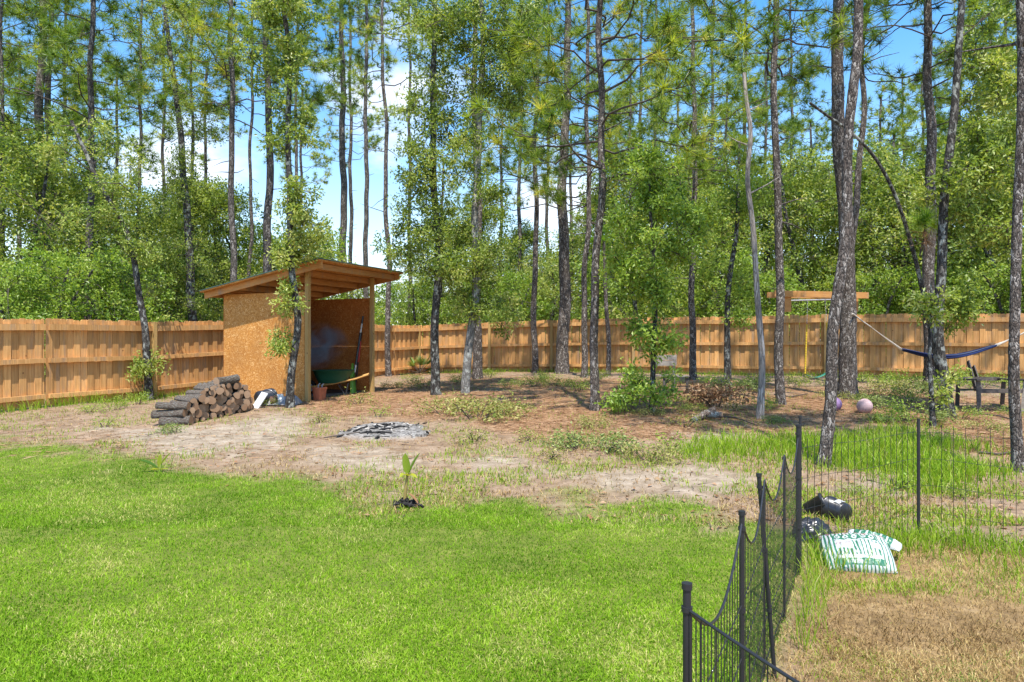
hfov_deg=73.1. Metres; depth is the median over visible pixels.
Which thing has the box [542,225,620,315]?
oak tree
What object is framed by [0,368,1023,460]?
pine straw
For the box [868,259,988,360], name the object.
oak tree
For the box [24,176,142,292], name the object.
oak tree
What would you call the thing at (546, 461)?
twig litter
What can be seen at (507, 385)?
bush
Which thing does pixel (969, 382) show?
bush
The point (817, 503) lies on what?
nursery pot
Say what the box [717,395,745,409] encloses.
bush
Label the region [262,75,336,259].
pine tree
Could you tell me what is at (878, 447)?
wild grass
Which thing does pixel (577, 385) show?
bush
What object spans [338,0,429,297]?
pine tree
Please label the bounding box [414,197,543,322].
oak tree
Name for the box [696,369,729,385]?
bush
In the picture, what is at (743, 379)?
bush
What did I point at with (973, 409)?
bush
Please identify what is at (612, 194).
oak tree
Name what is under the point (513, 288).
oak tree
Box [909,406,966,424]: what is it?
bush
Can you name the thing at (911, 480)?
bush
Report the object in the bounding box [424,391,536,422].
bush
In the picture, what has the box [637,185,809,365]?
oak tree
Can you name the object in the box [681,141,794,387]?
oak tree
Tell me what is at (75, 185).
oak tree
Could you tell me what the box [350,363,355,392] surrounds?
garden scoop
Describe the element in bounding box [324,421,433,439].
fire pit
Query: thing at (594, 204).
oak tree
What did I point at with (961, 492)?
bush
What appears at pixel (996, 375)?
bush
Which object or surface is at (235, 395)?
firewood log
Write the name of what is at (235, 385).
firewood log
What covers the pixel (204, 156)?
pine tree
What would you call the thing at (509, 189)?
pine tree
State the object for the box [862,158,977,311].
oak tree
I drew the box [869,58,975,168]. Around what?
pine tree
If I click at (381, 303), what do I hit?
woodland
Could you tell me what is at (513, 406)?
bush
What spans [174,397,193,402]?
firewood log
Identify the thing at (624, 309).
oak tree
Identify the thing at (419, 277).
oak tree
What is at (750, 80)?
pine tree
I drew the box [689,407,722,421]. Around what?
fallen branch
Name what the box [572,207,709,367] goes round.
oak tree
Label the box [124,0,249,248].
pine tree
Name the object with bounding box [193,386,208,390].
firewood log
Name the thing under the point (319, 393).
flower pot
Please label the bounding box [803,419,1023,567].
wire fence
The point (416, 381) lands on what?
bush
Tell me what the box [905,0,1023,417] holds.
oak tree
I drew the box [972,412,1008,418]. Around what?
fallen stick
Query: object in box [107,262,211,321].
oak tree
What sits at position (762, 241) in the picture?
oak tree
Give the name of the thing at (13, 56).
pine tree
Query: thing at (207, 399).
firewood log
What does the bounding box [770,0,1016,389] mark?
pine tree
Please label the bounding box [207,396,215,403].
firewood log
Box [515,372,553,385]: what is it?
bush
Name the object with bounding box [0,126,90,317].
oak tree
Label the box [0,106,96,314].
oak tree
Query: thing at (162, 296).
oak tree
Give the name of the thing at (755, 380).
bush
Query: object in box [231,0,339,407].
oak tree
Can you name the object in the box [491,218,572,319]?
oak tree
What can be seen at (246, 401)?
firewood log
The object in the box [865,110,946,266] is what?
pine tree
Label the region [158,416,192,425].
firewood log
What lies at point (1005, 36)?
pine tree
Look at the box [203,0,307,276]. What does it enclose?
pine tree
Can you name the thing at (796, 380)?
bush
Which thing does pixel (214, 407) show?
firewood log
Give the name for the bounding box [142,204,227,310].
oak tree
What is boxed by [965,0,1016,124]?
pine tree
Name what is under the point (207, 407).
firewood log
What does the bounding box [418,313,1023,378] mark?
privacy fence
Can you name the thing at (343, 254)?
oak tree
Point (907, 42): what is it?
sky
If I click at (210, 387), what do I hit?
firewood log
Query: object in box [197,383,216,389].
firewood log
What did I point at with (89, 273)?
oak tree
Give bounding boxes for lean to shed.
[199,258,402,401]
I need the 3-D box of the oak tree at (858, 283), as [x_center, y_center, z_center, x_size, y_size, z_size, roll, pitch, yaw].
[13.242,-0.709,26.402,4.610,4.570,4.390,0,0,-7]
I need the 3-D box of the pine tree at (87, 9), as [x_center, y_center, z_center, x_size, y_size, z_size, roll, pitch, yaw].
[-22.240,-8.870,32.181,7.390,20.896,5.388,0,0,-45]
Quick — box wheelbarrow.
[311,369,368,394]
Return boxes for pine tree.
[0,0,111,311]
[0,0,118,270]
[0,0,171,319]
[2,0,124,261]
[4,0,126,241]
[4,61,77,258]
[59,0,204,241]
[72,41,167,204]
[101,0,227,209]
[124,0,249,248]
[157,211,255,298]
[159,0,341,281]
[159,48,248,236]
[200,0,349,272]
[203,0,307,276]
[249,0,343,226]
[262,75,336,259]
[285,0,413,298]
[308,0,395,298]
[318,0,452,376]
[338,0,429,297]
[353,0,444,320]
[382,257,429,320]
[404,0,547,378]
[417,156,466,289]
[442,0,579,320]
[452,97,544,273]
[455,0,791,410]
[459,0,670,373]
[482,3,593,372]
[505,0,597,357]
[516,0,663,377]
[518,120,616,306]
[567,55,687,311]
[567,108,656,252]
[601,0,721,198]
[603,1,679,158]
[612,0,797,379]
[624,69,727,302]
[658,0,901,404]
[667,0,782,249]
[676,55,807,311]
[697,0,808,242]
[713,48,828,259]
[747,0,846,159]
[753,105,875,311]
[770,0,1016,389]
[796,0,949,383]
[806,0,858,399]
[816,0,862,467]
[817,80,926,246]
[853,71,948,161]
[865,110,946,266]
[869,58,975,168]
[890,0,1016,252]
[919,26,1013,260]
[920,0,1016,191]
[932,0,1014,90]
[954,0,1023,472]
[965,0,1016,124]
[969,3,1016,225]
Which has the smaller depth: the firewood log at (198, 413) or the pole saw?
the firewood log at (198, 413)
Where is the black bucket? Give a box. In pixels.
[254,388,277,404]
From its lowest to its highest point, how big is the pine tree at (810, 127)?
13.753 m
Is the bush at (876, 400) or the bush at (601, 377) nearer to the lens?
the bush at (876, 400)
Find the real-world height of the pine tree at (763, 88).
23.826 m
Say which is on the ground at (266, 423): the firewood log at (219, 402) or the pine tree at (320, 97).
the pine tree at (320, 97)
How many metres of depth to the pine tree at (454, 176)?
55.66 m
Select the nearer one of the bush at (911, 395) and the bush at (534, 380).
the bush at (911, 395)
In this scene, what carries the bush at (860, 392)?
on the ground at (266, 423)
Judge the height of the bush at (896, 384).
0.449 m
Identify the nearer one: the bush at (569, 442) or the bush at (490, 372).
the bush at (569, 442)
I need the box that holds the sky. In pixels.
[2,0,1023,325]
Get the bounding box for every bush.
[72,400,109,412]
[85,410,123,427]
[93,395,131,409]
[115,387,157,404]
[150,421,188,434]
[263,395,278,405]
[305,405,334,422]
[338,386,376,404]
[362,399,395,416]
[380,380,408,388]
[397,373,423,380]
[398,388,480,417]
[406,375,445,387]
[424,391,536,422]
[446,373,461,383]
[450,417,496,442]
[465,396,541,418]
[483,368,499,377]
[495,377,522,386]
[512,422,548,443]
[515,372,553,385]
[530,441,578,460]
[534,370,563,381]
[539,375,568,386]
[539,421,616,450]
[557,376,589,392]
[571,411,617,430]
[586,370,611,380]
[586,425,652,455]
[611,437,696,466]
[630,404,665,416]
[647,424,691,450]
[648,376,671,387]
[660,404,707,428]
[673,395,690,402]
[676,401,708,411]
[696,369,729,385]
[707,379,733,390]
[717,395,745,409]
[721,377,756,386]
[727,377,765,391]
[740,373,773,384]
[744,396,783,409]
[758,412,796,424]
[784,372,812,387]
[814,391,853,398]
[832,477,869,492]
[845,388,913,409]
[848,392,872,400]
[857,369,901,386]
[857,377,924,393]
[858,369,876,381]
[858,386,890,395]
[859,411,894,422]
[868,407,920,423]
[871,462,928,492]
[873,394,943,418]
[874,382,927,405]
[877,367,922,384]
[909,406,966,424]
[911,379,953,394]
[915,421,960,437]
[939,404,994,418]
[939,479,977,497]
[954,417,1009,432]
[962,369,1005,387]
[984,370,1021,382]
[995,375,1022,388]
[995,404,1023,415]
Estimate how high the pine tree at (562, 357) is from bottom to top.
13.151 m
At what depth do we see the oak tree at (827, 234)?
32.32 m
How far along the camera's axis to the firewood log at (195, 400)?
11.71 m
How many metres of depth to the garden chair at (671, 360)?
16.14 m
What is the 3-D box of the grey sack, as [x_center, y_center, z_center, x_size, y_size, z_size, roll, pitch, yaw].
[-4.873,1.238,14.660,0.750,0.180,0.600,0,0,0]
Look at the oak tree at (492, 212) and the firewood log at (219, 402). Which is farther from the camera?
the oak tree at (492, 212)
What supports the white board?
on the ground at (266, 423)
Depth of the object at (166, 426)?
10.50 m
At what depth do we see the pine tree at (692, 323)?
19.20 m
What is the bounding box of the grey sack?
[262,395,303,404]
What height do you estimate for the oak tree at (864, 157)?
11.068 m
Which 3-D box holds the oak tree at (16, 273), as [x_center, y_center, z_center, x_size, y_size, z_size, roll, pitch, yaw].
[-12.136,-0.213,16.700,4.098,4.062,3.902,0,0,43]
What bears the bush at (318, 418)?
on the ground at (266, 423)
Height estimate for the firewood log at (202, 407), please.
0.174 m
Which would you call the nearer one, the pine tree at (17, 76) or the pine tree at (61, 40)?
the pine tree at (61, 40)
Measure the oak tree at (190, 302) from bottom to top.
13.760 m
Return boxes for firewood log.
[151,409,187,418]
[155,402,190,409]
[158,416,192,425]
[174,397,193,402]
[176,395,196,402]
[185,390,205,394]
[185,394,205,401]
[187,407,194,413]
[191,403,198,410]
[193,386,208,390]
[195,385,213,389]
[195,409,201,417]
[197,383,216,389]
[198,397,209,403]
[198,403,208,410]
[198,404,205,410]
[201,411,208,418]
[206,389,215,394]
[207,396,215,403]
[208,412,216,418]
[209,404,219,411]
[213,374,239,384]
[214,394,220,399]
[215,387,223,394]
[215,400,222,405]
[222,407,231,415]
[223,399,231,404]
[228,403,234,409]
[231,383,238,388]
[231,392,239,398]
[239,404,247,410]
[241,385,247,389]
[242,391,249,398]
[242,398,249,405]
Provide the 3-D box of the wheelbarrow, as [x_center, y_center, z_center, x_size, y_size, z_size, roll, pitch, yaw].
[-4.223,0.995,16.464,1.601,0.610,0.760,0,0,-10]
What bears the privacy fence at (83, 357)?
on the ground at (266, 423)
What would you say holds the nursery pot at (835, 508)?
on the ground at (266, 423)
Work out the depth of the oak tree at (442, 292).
35.17 m
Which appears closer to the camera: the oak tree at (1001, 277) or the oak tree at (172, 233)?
the oak tree at (1001, 277)
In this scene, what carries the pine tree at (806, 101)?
on the ground at (266, 423)
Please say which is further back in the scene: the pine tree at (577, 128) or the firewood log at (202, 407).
the pine tree at (577, 128)
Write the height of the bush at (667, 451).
0.360 m
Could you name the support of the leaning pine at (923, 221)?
on the ground at (266, 423)
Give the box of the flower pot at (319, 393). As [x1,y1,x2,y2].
[312,383,326,400]
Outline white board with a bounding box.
[253,392,267,407]
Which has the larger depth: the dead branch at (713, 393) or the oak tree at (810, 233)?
the oak tree at (810, 233)
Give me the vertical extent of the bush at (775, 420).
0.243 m
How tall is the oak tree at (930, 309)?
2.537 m
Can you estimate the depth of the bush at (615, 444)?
8.83 m
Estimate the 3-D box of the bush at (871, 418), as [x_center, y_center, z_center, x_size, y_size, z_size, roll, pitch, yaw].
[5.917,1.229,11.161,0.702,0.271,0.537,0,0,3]
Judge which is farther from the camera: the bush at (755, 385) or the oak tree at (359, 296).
the oak tree at (359, 296)
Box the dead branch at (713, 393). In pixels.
[672,378,757,409]
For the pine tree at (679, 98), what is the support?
on the ground at (266, 423)
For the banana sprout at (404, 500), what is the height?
0.494 m
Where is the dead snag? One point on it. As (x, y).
(761, 378)
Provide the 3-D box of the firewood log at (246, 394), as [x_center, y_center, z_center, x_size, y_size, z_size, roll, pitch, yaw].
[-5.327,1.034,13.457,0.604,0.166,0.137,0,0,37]
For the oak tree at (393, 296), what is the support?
on the ground at (266, 423)
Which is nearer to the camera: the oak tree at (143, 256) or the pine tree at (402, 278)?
the oak tree at (143, 256)
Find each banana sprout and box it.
[139,452,170,471]
[393,453,423,508]
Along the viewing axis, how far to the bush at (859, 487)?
6.76 m
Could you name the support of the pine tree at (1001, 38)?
on the ground at (266, 423)
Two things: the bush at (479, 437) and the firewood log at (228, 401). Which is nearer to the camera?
the bush at (479, 437)
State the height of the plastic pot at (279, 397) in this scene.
0.276 m
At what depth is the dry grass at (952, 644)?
3.86 m
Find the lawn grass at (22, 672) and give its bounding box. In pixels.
[0,433,806,681]
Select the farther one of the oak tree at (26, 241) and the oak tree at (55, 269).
the oak tree at (26, 241)
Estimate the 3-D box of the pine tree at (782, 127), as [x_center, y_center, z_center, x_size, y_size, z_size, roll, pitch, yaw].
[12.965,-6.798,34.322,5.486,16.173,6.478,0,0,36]
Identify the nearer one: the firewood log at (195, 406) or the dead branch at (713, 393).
the firewood log at (195, 406)
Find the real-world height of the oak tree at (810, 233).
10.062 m
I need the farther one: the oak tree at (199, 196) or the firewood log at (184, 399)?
the oak tree at (199, 196)
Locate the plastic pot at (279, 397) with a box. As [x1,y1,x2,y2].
[270,394,283,405]
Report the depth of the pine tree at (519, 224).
33.95 m
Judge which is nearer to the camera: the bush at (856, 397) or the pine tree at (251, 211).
the bush at (856, 397)
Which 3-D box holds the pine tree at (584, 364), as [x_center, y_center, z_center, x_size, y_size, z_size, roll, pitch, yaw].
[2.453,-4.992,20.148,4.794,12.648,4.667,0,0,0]
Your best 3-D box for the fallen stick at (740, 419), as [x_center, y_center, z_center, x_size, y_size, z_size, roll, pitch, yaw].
[3.742,1.299,11.408,0.296,0.079,1.095,0,0,-28]
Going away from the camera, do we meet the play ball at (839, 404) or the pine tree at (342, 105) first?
the play ball at (839, 404)
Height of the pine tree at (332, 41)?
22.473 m
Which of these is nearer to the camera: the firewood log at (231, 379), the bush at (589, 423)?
the bush at (589, 423)
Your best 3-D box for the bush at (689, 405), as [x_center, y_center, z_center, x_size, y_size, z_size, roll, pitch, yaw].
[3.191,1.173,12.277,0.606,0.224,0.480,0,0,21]
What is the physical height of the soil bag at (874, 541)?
0.204 m
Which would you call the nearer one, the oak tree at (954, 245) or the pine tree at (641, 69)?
the oak tree at (954, 245)
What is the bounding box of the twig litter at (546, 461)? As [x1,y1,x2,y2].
[3,387,1023,537]
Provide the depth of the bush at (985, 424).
10.62 m
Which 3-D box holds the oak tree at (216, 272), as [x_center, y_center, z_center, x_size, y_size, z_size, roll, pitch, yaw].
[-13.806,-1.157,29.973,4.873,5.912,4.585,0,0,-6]
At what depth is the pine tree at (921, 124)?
38.30 m
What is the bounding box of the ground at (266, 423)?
[0,353,1023,681]
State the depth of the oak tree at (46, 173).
21.04 m
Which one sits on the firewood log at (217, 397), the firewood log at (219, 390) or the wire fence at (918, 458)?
the firewood log at (219, 390)
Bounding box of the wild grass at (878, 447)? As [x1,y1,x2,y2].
[0,367,1023,681]
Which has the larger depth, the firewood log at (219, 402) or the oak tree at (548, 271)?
the oak tree at (548, 271)
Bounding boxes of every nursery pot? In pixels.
[803,493,825,515]
[822,496,852,521]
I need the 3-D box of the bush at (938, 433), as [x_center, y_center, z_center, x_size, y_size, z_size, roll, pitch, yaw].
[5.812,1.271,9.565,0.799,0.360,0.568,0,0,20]
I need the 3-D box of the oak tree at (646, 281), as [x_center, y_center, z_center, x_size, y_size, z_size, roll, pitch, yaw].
[2.610,-1.007,12.386,2.021,5.072,2.064,0,0,34]
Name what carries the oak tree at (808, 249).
on the ground at (266, 423)
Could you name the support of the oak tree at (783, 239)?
on the ground at (266, 423)
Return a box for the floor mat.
[311,389,364,398]
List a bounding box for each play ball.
[836,398,841,410]
[856,399,872,412]
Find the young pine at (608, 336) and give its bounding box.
[582,224,618,375]
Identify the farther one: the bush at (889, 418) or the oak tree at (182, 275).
the oak tree at (182, 275)
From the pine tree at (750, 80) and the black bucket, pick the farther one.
the pine tree at (750, 80)
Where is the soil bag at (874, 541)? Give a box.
[819,529,901,573]
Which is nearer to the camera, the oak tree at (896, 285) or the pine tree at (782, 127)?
the oak tree at (896, 285)
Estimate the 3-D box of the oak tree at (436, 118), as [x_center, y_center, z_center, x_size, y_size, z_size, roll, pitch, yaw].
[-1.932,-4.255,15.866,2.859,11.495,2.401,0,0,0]
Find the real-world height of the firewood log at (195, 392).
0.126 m
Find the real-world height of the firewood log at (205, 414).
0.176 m
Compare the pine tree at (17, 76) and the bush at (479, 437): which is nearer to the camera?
the bush at (479, 437)
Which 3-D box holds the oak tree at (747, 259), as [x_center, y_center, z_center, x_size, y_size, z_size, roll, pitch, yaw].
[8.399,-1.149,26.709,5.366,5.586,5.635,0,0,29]
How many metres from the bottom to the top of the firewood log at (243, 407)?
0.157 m
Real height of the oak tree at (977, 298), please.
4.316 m
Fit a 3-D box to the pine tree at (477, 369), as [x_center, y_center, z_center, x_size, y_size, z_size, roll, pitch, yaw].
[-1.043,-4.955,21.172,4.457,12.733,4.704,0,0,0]
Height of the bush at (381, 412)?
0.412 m
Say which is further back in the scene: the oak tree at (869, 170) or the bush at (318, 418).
the oak tree at (869, 170)
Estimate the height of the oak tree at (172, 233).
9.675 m
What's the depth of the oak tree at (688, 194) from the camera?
29.24 m
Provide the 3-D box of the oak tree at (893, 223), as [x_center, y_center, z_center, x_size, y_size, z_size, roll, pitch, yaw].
[15.640,-2.597,26.753,6.602,8.513,7.017,0,0,-27]
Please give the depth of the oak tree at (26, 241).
38.74 m
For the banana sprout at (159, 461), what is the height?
0.228 m
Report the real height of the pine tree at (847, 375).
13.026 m
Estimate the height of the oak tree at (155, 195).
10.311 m
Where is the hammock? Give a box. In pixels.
[852,313,1023,358]
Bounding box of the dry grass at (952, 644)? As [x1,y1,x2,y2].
[0,374,1023,681]
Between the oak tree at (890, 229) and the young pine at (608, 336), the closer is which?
the young pine at (608, 336)
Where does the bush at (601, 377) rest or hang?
on the ground at (266, 423)
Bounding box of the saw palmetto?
[405,355,430,372]
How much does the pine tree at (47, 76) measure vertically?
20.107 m
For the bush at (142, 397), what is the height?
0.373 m
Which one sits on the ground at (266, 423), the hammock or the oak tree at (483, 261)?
the oak tree at (483, 261)
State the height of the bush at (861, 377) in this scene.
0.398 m
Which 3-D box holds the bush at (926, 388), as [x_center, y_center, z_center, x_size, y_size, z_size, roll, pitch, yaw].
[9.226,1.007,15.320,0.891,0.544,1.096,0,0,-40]
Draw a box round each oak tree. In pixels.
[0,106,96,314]
[0,122,143,319]
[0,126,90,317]
[0,139,170,318]
[0,234,128,383]
[0,251,89,376]
[3,245,155,368]
[4,166,98,272]
[9,210,93,290]
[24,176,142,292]
[27,203,186,354]
[28,109,178,399]
[38,166,207,319]
[44,237,182,375]
[75,248,187,321]
[92,231,184,317]
[107,184,185,320]
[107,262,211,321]
[113,0,243,321]
[118,233,229,322]
[130,163,260,320]
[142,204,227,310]
[150,176,254,321]
[163,175,277,320]
[164,250,229,319]
[195,211,325,321]
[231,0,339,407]
[240,222,362,299]
[245,225,410,324]
[335,287,380,323]
[368,0,488,394]
[375,278,455,358]
[375,280,428,339]
[396,206,470,337]
[400,240,505,324]
[402,267,464,356]
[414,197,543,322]
[422,0,543,393]
[422,277,514,359]
[439,236,548,362]
[458,262,554,363]
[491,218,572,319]
[492,249,572,321]
[495,243,536,316]
[502,258,588,362]
[503,229,607,360]
[536,248,650,363]
[541,180,646,310]
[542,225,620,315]
[549,162,688,330]
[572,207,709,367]
[592,160,749,336]
[593,136,721,413]
[636,143,757,324]
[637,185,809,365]
[644,268,739,360]
[647,172,761,316]
[676,239,805,363]
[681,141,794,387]
[687,150,858,314]
[701,186,797,307]
[715,135,910,365]
[730,264,826,364]
[735,161,858,357]
[748,215,824,309]
[761,169,883,309]
[768,165,899,337]
[790,135,957,314]
[791,127,947,334]
[799,264,910,352]
[804,163,899,304]
[810,164,1002,364]
[833,161,975,359]
[856,136,1023,312]
[856,260,948,367]
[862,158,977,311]
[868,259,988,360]
[869,101,1023,313]
[880,146,1009,285]
[900,281,961,427]
[903,261,1023,365]
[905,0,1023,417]
[906,145,1023,286]
[908,104,1023,313]
[948,257,1023,366]
[955,178,1023,304]
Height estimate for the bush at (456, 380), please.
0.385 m
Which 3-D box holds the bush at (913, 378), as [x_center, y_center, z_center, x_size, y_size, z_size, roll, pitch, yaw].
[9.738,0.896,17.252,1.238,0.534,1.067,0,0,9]
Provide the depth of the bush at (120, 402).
13.70 m
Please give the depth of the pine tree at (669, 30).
12.55 m
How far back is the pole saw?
17.26 m
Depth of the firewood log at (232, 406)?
12.83 m
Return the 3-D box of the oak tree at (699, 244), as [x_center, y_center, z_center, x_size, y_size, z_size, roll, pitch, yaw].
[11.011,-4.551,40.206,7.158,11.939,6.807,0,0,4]
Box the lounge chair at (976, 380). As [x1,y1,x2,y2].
[955,360,1023,411]
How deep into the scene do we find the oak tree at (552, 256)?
32.28 m
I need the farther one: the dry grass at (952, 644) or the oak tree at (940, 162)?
the oak tree at (940, 162)
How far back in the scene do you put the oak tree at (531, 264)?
35.40 m
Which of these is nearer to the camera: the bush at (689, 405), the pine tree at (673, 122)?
the bush at (689, 405)
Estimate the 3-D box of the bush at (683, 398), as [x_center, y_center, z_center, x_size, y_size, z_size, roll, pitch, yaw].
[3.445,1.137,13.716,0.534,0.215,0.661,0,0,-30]
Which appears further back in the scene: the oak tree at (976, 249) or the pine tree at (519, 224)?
the pine tree at (519, 224)
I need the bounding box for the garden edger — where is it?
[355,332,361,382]
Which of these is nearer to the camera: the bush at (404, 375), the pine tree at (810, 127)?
the bush at (404, 375)
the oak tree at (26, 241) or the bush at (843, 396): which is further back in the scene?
the oak tree at (26, 241)
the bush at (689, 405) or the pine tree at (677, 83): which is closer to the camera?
the bush at (689, 405)
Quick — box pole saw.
[354,316,363,373]
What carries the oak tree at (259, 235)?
on the ground at (266, 423)
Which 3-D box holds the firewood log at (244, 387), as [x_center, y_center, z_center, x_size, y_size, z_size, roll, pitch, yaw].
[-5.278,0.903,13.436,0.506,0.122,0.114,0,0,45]
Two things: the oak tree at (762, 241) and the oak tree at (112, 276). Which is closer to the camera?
the oak tree at (112, 276)
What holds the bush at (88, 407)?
on the ground at (266, 423)
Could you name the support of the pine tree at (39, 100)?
on the ground at (266, 423)
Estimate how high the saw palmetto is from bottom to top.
0.741 m
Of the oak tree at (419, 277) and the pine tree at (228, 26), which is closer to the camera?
the pine tree at (228, 26)
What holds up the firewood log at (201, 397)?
on the firewood log at (202, 407)
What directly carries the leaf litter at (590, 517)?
on the ground at (266, 423)
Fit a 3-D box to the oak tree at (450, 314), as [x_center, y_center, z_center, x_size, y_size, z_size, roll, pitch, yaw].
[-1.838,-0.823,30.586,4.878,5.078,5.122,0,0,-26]
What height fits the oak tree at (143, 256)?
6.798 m
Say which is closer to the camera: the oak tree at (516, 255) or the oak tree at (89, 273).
the oak tree at (89, 273)
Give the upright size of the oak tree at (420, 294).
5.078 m
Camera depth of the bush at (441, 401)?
12.62 m
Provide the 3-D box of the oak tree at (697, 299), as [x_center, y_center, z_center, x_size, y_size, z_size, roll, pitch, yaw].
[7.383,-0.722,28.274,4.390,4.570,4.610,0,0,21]
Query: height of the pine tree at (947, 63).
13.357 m
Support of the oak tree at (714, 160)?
on the ground at (266, 423)
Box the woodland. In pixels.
[6,225,955,352]
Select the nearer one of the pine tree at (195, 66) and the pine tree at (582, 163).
the pine tree at (195, 66)
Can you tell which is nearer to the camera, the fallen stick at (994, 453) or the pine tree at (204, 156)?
the fallen stick at (994, 453)
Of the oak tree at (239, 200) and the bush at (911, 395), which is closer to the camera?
the bush at (911, 395)
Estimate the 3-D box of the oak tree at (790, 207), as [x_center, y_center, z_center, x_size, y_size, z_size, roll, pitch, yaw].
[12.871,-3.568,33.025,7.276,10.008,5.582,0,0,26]
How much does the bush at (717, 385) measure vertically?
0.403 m
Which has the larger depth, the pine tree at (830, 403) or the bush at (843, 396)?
the bush at (843, 396)
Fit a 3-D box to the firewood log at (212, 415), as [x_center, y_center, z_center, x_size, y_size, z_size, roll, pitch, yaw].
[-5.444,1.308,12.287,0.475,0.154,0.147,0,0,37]
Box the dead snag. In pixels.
[727,72,784,419]
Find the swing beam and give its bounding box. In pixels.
[767,290,868,311]
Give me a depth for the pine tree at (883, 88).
44.13 m
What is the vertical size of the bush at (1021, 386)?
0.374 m
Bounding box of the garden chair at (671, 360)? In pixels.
[656,355,689,392]
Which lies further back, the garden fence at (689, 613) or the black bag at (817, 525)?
the black bag at (817, 525)
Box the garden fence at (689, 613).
[681,416,801,681]
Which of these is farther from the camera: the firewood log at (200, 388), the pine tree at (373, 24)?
the pine tree at (373, 24)
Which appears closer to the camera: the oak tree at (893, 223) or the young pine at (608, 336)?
the young pine at (608, 336)
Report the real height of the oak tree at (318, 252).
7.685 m
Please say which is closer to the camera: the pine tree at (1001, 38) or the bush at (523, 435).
the bush at (523, 435)
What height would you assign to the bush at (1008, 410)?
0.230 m
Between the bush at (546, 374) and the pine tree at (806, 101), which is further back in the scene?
the pine tree at (806, 101)
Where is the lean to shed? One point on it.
(330, 332)
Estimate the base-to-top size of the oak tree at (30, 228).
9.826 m
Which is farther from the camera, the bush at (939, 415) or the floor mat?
the floor mat
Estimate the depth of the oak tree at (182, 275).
26.23 m
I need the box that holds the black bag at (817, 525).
[793,517,832,542]
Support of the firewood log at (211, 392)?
on the firewood log at (212, 400)
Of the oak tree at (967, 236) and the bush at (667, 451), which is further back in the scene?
the oak tree at (967, 236)
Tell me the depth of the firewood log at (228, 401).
12.70 m
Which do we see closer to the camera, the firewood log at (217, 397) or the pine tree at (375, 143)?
the firewood log at (217, 397)
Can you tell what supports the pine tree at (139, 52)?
on the ground at (266, 423)
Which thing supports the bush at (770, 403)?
on the ground at (266, 423)
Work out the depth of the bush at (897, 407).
11.70 m
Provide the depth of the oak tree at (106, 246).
24.56 m
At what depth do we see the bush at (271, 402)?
14.29 m
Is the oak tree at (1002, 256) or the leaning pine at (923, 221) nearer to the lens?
the leaning pine at (923, 221)
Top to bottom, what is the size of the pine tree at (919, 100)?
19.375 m
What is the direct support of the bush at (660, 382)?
on the ground at (266, 423)
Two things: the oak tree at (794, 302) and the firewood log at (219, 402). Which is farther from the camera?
the oak tree at (794, 302)
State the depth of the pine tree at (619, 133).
29.89 m
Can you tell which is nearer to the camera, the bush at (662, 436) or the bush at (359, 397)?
the bush at (662, 436)
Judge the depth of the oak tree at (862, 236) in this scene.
39.31 m
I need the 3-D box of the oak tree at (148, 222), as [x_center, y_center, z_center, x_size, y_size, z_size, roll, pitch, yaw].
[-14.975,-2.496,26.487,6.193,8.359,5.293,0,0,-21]
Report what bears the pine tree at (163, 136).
on the ground at (266, 423)
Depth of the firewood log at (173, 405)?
11.36 m
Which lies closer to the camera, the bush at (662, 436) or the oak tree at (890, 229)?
the bush at (662, 436)
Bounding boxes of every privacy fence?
[0,318,418,410]
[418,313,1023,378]
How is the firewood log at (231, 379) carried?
on the firewood log
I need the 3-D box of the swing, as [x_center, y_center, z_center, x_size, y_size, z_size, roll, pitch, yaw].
[7.659,-0.066,17.325,0.652,1.963,0.160,0,0,5]
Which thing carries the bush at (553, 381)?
on the ground at (266, 423)
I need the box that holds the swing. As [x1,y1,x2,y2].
[804,301,827,377]
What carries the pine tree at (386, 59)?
on the ground at (266, 423)
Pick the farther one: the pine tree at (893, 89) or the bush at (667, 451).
the pine tree at (893, 89)
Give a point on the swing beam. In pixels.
(816, 295)
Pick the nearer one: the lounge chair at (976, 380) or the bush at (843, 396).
the lounge chair at (976, 380)
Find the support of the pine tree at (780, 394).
on the ground at (266, 423)
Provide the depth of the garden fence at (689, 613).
2.81 m
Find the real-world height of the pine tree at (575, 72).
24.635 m
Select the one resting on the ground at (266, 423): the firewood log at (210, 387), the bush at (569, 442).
the bush at (569, 442)
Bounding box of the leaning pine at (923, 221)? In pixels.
[809,102,949,408]
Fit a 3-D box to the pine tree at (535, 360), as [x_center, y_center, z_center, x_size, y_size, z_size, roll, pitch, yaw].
[1.048,-4.989,23.441,4.439,12.664,3.433,0,0,26]
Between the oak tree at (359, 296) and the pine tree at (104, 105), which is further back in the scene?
the oak tree at (359, 296)
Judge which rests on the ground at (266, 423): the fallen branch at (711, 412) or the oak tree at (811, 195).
the oak tree at (811, 195)
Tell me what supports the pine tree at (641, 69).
on the ground at (266, 423)
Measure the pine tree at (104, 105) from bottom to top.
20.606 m
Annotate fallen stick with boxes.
[723,416,758,425]
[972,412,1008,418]
[979,451,1010,454]
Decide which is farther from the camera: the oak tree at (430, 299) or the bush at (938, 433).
the oak tree at (430, 299)
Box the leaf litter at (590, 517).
[0,370,1023,551]
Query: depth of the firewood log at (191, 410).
11.49 m
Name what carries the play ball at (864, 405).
on the ground at (266, 423)

